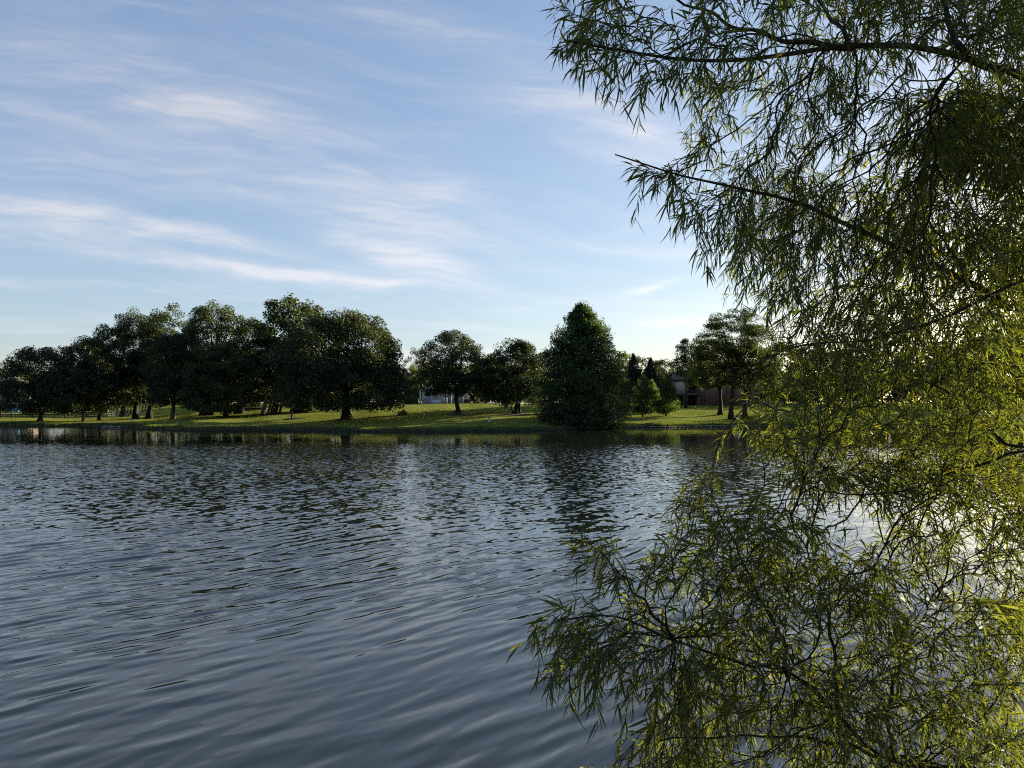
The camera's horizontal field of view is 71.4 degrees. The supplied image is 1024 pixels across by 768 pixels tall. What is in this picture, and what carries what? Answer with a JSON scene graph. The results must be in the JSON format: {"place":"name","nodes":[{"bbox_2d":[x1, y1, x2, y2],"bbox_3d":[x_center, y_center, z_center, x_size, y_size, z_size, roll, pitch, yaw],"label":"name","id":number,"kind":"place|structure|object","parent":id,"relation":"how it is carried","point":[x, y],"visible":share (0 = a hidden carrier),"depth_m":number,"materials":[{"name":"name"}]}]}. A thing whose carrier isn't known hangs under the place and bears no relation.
{"place":"outdoors","nodes":[
{"label":"outdoors","id":0,"kind":"place"},
{"bbox_2d":[0,426,1023,767],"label":"pond water","id":1,"kind":"structure","parent":0,"point":[174,598],"depth_m":12.84,"materials":[{"name":"blue liquid"}]},
{"bbox_2d":[0,402,1023,431],"bbox_3d":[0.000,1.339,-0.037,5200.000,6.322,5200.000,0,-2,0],"label":"ground","id":2,"kind":"structure","parent":0,"point":[433,415],"depth_m":105.38,"materials":[{"name":"green plant"}]},
{"bbox_2d":[0,375,26,409],"bbox_3d":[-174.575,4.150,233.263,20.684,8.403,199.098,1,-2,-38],"label":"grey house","id":3,"kind":"structure","parent":2,"relation":"on","point":[15,393],"depth_m":160.46,"materials":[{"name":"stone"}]},
{"bbox_2d":[0,345,92,420],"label":"tree","id":4,"kind":"object","parent":2,"relation":"on","point":[10,387],"visible":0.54,"depth_m":109.17,"materials":[{"name":"green plant"}]},
{"bbox_2d":[0,405,147,417],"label":"plank fence","id":5,"kind":"object","parent":2,"relation":"on","point":[86,414],"visible":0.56,"depth_m":126.79,"materials":[{"name":"brown wood"}]},
{"bbox_2d":[34,335,130,421],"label":"tree","id":6,"kind":"object","parent":2,"relation":"on","point":[77,380],"visible":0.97,"depth_m":108.51,"materials":[{"name":"green plant"}]},
{"bbox_2d":[76,323,147,420],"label":"broadleaf tree","id":7,"kind":"object","parent":2,"relation":"on","point":[127,382],"visible":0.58,"depth_m":113.49,"materials":[{"name":"green plant"}]},
{"bbox_2d":[118,406,128,416],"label":"conical shrub","id":8,"kind":"object","parent":2,"relation":"on","point":[123,411],"visible":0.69,"depth_m":125.59,"materials":[{"name":"green plant"}]},
{"bbox_2d":[101,306,165,418],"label":"broadleaf tree","id":9,"kind":"object","parent":2,"relation":"on","point":[125,323],"visible":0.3,"depth_m":116.88,"materials":[{"name":"green plant"}]},
{"bbox_2d":[127,302,200,418],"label":"broadleaf tree","id":10,"kind":"object","parent":2,"relation":"on","point":[145,328],"visible":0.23,"depth_m":115.72,"materials":[{"name":"green plant"}]},
{"bbox_2d":[139,331,212,419],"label":"broadleaf tree","id":11,"kind":"object","parent":2,"relation":"on","point":[165,386],"visible":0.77,"depth_m":104.98,"materials":[{"name":"green plant"}]},
{"bbox_2d":[177,299,251,415],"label":"broadleaf tree","id":12,"kind":"object","parent":2,"relation":"on","point":[204,315],"visible":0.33,"depth_m":112.16,"materials":[{"name":"green plant"}]},
{"bbox_2d":[176,339,261,417],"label":"tree","id":13,"kind":"object","parent":2,"relation":"on","point":[192,386],"visible":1,"depth_m":103.26,"materials":[{"name":"green plant"}]},
{"bbox_2d":[221,317,275,413],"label":"broadleaf tree","id":14,"kind":"object","parent":2,"relation":"on","point":[251,323],"visible":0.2,"depth_m":112.74,"materials":[{"name":"green plant"}]},
{"bbox_2d":[244,408,261,410],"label":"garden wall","id":15,"kind":"structure","parent":2,"relation":"on","point":[248,409],"depth_m":121.94,"materials":[{"name":"stone"}]},
{"bbox_2d":[256,356,290,415],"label":"multi stem tree","id":16,"kind":"object","parent":2,"relation":"on","point":[274,408],"visible":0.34,"depth_m":106.69,"materials":[{"name":"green plant"}]},
{"bbox_2d":[249,292,328,412],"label":"broadleaf tree","id":17,"kind":"object","parent":2,"relation":"on","point":[267,330],"visible":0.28,"depth_m":110.33,"materials":[{"name":"green plant"}]},
{"bbox_2d":[304,402,315,411],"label":"shrub","id":18,"kind":"object","parent":2,"relation":"on","point":[311,406],"visible":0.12,"depth_m":113.81,"materials":[{"name":"green plant"}]},
{"bbox_2d":[266,306,410,419],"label":"great tree","id":19,"kind":"object","parent":2,"relation":"on","point":[359,367],"visible":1,"depth_m":93.80,"materials":[{"name":"green plant"}]},
{"bbox_2d":[350,365,403,400],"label":"background tree","id":20,"kind":"object","parent":2,"relation":"on","point":[378,387],"visible":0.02,"depth_m":166.64,"materials":[{"name":"green plant"}]},
{"bbox_2d":[397,409,408,414],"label":"shrub","id":21,"kind":"object","parent":2,"relation":"on","point":[403,412],"visible":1,"depth_m":102.70,"materials":[{"name":"green plant"}]},
{"bbox_2d":[404,385,409,403],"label":"tall shrub","id":22,"kind":"object","parent":2,"relation":"on","point":[407,398],"visible":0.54,"depth_m":137.74,"materials":[{"name":"green plant"}]},
{"bbox_2d":[399,366,422,402],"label":"pale tree","id":23,"kind":"object","parent":2,"relation":"on","point":[412,384],"visible":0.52,"depth_m":149.01,"materials":[{"name":"green plant"}]},
{"bbox_2d":[402,347,427,402],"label":"pale tree","id":24,"kind":"object","parent":2,"relation":"on","point":[408,358],"visible":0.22,"depth_m":172.03,"materials":[{"name":"green plant"}]},
{"bbox_2d":[102,425,743,426],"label":"shore stones","id":25,"kind":"object","parent":2,"relation":"on","point":[635,426],"visible":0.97,"depth_m":99.52,"materials":[{"name":"grey stone"}]},
{"bbox_2d":[418,360,450,398],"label":"background tree","id":26,"kind":"object","parent":2,"relation":"on","point":[428,382],"depth_m":165.97,"materials":[{"name":"green plant"}]},
{"bbox_2d":[420,383,467,403],"bbox_3d":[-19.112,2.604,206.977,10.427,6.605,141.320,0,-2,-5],"label":"white house","id":27,"kind":"structure","parent":2,"relation":"on","point":[427,399],"depth_m":139.48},
{"bbox_2d":[401,403,530,404],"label":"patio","id":28,"kind":"structure","parent":2,"relation":"on","point":[469,403],"depth_m":132.66,"materials":[{"name":"concrete"}]},
{"bbox_2d":[408,396,418,403],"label":"shrub","id":29,"kind":"object","parent":28,"relation":"on","point":[413,400],"visible":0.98,"depth_m":133.55,"materials":[{"name":"green plant"}]},
{"bbox_2d":[464,397,470,403],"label":"shrub","id":30,"kind":"object","parent":28,"relation":"on","point":[467,400],"visible":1,"depth_m":132.73,"materials":[{"name":"green plant"}]},
{"bbox_2d":[472,397,479,403],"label":"shrub","id":31,"kind":"object","parent":28,"relation":"on","point":[475,400],"visible":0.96,"depth_m":132.60,"materials":[{"name":"green plant"}]},
{"bbox_2d":[465,354,510,402],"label":"broadleaf tree","id":32,"kind":"object","parent":2,"relation":"on","point":[481,397],"visible":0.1,"depth_m":162.51,"materials":[{"name":"green plant"}]},
{"bbox_2d":[9,369,976,404],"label":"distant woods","id":33,"kind":"object","parent":2,"relation":"on","point":[474,394],"depth_m":230.21,"materials":[{"name":"green plant"}]},
{"bbox_2d":[0,421,992,430],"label":"shore grass","id":34,"kind":"structure","parent":2,"relation":"on","point":[396,428],"depth_m":88.22,"materials":[{"name":"green plant"}]},
{"bbox_2d":[501,413,533,415],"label":"mulch ring","id":35,"kind":"object","parent":2,"relation":"on","point":[516,414],"visible":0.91,"depth_m":104.05,"materials":[{"name":"brown wood"}]},
{"bbox_2d":[476,338,550,413],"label":"multi stem tree","id":36,"kind":"object","parent":35,"relation":"on","point":[520,353],"visible":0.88,"depth_m":102.91,"materials":[{"name":"green plant"}]},
{"bbox_2d":[524,362,557,401],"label":"background tree","id":37,"kind":"object","parent":2,"relation":"on","point":[534,380],"visible":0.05,"depth_m":157.03,"materials":[{"name":"green plant"}]},
{"bbox_2d":[531,300,634,428],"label":"cypress tree","id":38,"kind":"object","parent":2,"relation":"on","point":[580,356],"visible":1,"depth_m":92.52,"materials":[{"name":"green plant"}]},
{"bbox_2d":[605,366,624,402],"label":"background tree","id":39,"kind":"object","parent":2,"relation":"on","point":[615,388],"visible":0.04,"depth_m":157.70,"materials":[{"name":"green plant"}]},
{"bbox_2d":[615,350,630,386],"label":"broadleaf tree","id":40,"kind":"object","parent":2,"relation":"on","point":[624,355],"visible":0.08,"depth_m":164.48,"materials":[{"name":"green plant"}]},
{"bbox_2d":[620,353,642,408],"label":"spruce tree","id":41,"kind":"object","parent":2,"relation":"on","point":[634,370],"visible":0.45,"depth_m":131.35,"materials":[{"name":"green plant"}]},
{"bbox_2d":[630,373,654,416],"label":"young cypress","id":42,"kind":"object","parent":2,"relation":"on","point":[643,395],"visible":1,"depth_m":112.28,"materials":[{"name":"green plant"}]},
{"bbox_2d":[625,355,667,376],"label":"background tree","id":43,"kind":"object","parent":2,"relation":"on","point":[639,360],"visible":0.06,"depth_m":170.22,"materials":[{"name":"green plant"}]},
{"bbox_2d":[643,357,664,397],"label":"spruce tree","id":44,"kind":"object","parent":2,"relation":"on","point":[650,371],"visible":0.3,"depth_m":137.53,"materials":[{"name":"green plant"}]},
{"bbox_2d":[649,379,660,411],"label":"young cypress","id":45,"kind":"object","parent":2,"relation":"on","point":[654,388],"visible":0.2,"depth_m":119.52,"materials":[{"name":"green plant"}]},
{"bbox_2d":[653,358,675,377],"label":"broadleaf tree","id":46,"kind":"object","parent":2,"relation":"on","point":[661,363],"visible":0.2,"depth_m":167.25,"materials":[{"name":"green plant"}]},
{"bbox_2d":[658,370,672,387],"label":"background tree","id":47,"kind":"object","parent":2,"relation":"on","point":[665,373],"visible":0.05,"depth_m":157.63,"materials":[{"name":"green plant"}]},
{"bbox_2d":[652,377,679,415],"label":"young cypress","id":48,"kind":"object","parent":2,"relation":"on","point":[663,406],"visible":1,"depth_m":112.22,"materials":[{"name":"green plant"}]},
{"bbox_2d":[671,337,707,407],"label":"broadleaf tree","id":49,"kind":"object","parent":2,"relation":"on","point":[684,354],"visible":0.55,"depth_m":135.56,"materials":[{"name":"green plant"}]},
{"bbox_2d":[683,337,742,414],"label":"broadleaf tree","id":50,"kind":"object","parent":2,"relation":"on","point":[702,353],"visible":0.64,"depth_m":117.00,"materials":[{"name":"green plant"}]},
{"bbox_2d":[668,365,759,405],"bbox_3d":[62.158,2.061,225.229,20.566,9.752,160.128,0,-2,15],"label":"brick house","id":51,"kind":"structure","parent":2,"relation":"on","point":[698,396],"depth_m":150.00,"materials":[{"name":"brown"}]},
{"bbox_2d":[677,396,681,404],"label":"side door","id":52,"kind":"structure","parent":51,"relation":"in","point":[679,397],"depth_m":152.07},
{"bbox_2d":[687,396,694,404],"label":"patio door","id":53,"kind":"structure","parent":51,"relation":"in","point":[690,399],"depth_m":152.07,"materials":[{"name":"metal"}]},
{"bbox_2d":[695,307,778,419],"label":"tall tree","id":54,"kind":"object","parent":2,"relation":"on","point":[729,347],"visible":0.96,"depth_m":110.26,"materials":[{"name":"green plant"}]},
{"bbox_2d":[723,342,784,418],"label":"broadleaf tree","id":55,"kind":"object","parent":2,"relation":"on","point":[764,372],"visible":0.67,"depth_m":111.38,"materials":[{"name":"green plant"}]},
{"bbox_2d":[505,0,1023,767],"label":"willow tree","id":56,"kind":"object","parent":2,"relation":"on","point":[953,142],"visible":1,"depth_m":3.54,"materials":[{"name":"green plant"}]},
{"bbox_2d":[760,339,825,403],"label":"distant tree","id":57,"kind":"object","parent":2,"relation":"on","point":[784,362],"visible":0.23,"depth_m":158.28,"materials":[{"name":"green plant"}]},
{"bbox_2d":[793,348,876,402],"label":"distant tree","id":58,"kind":"object","parent":2,"relation":"on","point":[856,397],"visible":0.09,"depth_m":191.57,"materials":[{"name":"green plant"}]},
{"bbox_2d":[842,353,915,402],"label":"distant tree","id":59,"kind":"object","parent":2,"relation":"on","point":[893,394],"visible":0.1,"depth_m":195.57,"materials":[{"name":"green plant"}]},
{"bbox_2d":[887,342,970,402],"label":"distant tree","id":60,"kind":"object","parent":2,"relation":"on","point":[940,344],"visible":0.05,"depth_m":189.21,"materials":[{"name":"green plant"}]},
{"bbox_2d":[931,338,1023,401],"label":"distant tree","id":61,"kind":"object","parent":2,"relation":"on","point":[951,363],"visible":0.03,"depth_m":160.96,"materials":[{"name":"green plant"}]},
{"bbox_2d":[970,322,1023,402],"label":"distant tree","id":62,"kind":"object","parent":2,"relation":"on","point":[1012,365],"visible":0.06,"depth_m":149.45,"materials":[{"name":"green plant"}]},
{"bbox_2d":[0,0,1023,402],"label":"sky","id":63,"kind":"structure","parent":0,"point":[421,166],"materials":[{"name":"blue"}]},
{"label":"mulch ring","id":64,"kind":"object","parent":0,"visible":0},
{"bbox_2d":[412,328,488,413],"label":"round tree","id":65,"kind":"object","parent":64,"relation":"on","point":[442,379],"visible":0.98,"depth_m":102.29,"materials":[{"name":"green plant"}]},
{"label":"mulch ring","id":66,"kind":"object","parent":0,"visible":0},
{"bbox_2d":[272,381,310,418],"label":"ornamental tree","id":67,"kind":"object","parent":66,"relation":"on","point":[277,397],"visible":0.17,"depth_m":99.55,"materials":[{"name":"green plant"}]}
]}

